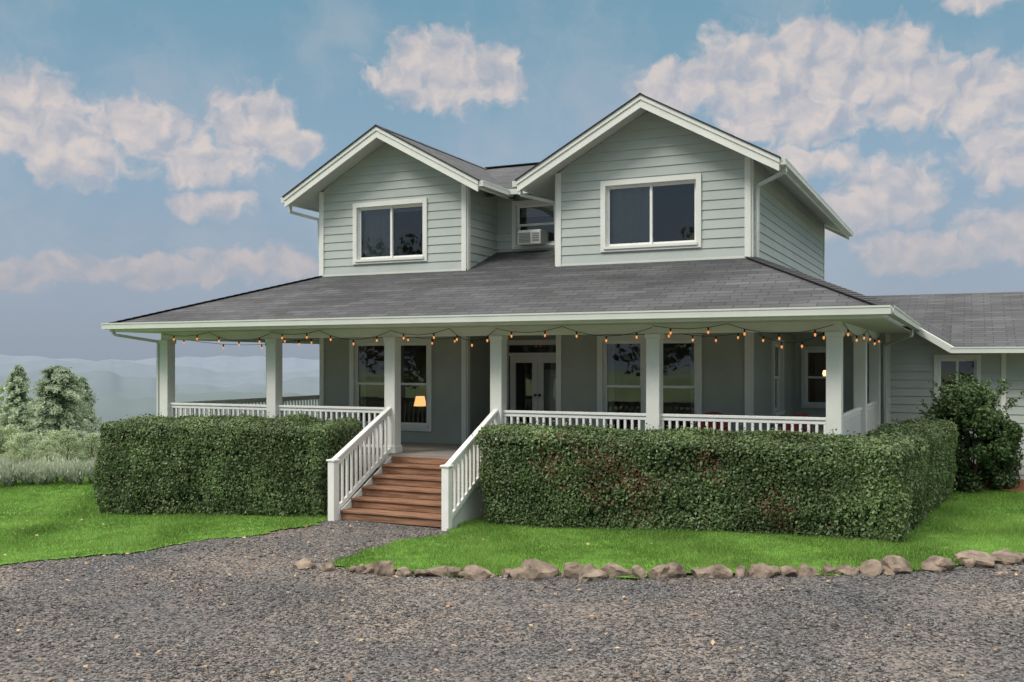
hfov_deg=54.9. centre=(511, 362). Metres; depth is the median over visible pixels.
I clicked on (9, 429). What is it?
leafy shrub
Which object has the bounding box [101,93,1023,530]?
farmhouse
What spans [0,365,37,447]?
conifer tree
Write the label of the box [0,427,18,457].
leafy shrub
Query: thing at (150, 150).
sky
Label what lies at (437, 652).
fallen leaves
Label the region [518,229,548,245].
window air conditioner
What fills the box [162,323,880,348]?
string lights
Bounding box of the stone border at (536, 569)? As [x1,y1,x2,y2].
[293,549,1023,581]
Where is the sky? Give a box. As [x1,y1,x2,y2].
[0,0,1023,360]
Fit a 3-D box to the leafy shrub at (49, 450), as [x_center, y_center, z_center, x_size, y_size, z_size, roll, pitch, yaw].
[-14.100,2.843,29.886,0.827,1.002,0.846,0,0,-15]
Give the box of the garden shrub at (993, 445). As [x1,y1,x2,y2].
[916,371,1023,492]
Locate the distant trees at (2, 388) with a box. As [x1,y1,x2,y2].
[0,383,37,428]
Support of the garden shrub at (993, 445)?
on the mulch bed
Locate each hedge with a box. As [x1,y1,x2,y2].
[89,410,363,517]
[472,414,963,542]
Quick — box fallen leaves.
[0,519,1023,681]
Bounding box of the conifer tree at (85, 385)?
[71,376,102,454]
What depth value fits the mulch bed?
19.34 m
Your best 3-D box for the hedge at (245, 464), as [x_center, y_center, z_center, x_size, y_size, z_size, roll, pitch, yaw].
[-5.502,1.999,18.871,5.641,2.241,1.966,0,0,25]
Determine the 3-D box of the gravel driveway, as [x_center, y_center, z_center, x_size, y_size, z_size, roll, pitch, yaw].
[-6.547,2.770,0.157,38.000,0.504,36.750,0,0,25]
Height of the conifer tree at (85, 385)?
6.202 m
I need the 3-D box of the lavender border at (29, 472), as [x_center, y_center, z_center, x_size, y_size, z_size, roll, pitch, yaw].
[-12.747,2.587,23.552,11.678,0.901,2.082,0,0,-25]
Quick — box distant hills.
[0,354,318,438]
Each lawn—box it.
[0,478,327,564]
[335,490,1023,577]
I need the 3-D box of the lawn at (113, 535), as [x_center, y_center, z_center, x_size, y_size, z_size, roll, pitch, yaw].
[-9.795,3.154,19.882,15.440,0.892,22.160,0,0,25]
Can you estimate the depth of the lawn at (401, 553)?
13.72 m
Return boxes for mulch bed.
[954,477,1023,491]
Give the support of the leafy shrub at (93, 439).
on the ground
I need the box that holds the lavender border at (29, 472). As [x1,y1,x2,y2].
[0,452,104,486]
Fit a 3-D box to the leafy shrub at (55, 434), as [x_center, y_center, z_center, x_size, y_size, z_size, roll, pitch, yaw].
[-15.248,3.213,33.282,1.624,1.924,1.588,0,0,13]
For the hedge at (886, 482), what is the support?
on the ground
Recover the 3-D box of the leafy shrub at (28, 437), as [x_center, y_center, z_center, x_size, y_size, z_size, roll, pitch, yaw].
[-15.310,2.929,30.886,1.218,1.443,1.191,0,0,25]
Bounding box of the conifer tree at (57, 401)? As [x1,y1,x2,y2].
[11,364,100,461]
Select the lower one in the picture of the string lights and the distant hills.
the distant hills
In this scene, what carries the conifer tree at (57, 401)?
on the ground
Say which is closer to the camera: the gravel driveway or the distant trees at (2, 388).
the gravel driveway
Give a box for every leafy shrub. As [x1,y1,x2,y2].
[0,424,33,468]
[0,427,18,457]
[3,432,42,467]
[34,439,59,464]
[38,428,86,458]
[53,434,84,464]
[69,432,107,461]
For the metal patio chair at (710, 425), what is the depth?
17.49 m
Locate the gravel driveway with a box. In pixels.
[0,510,1023,681]
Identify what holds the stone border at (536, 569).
on the ground

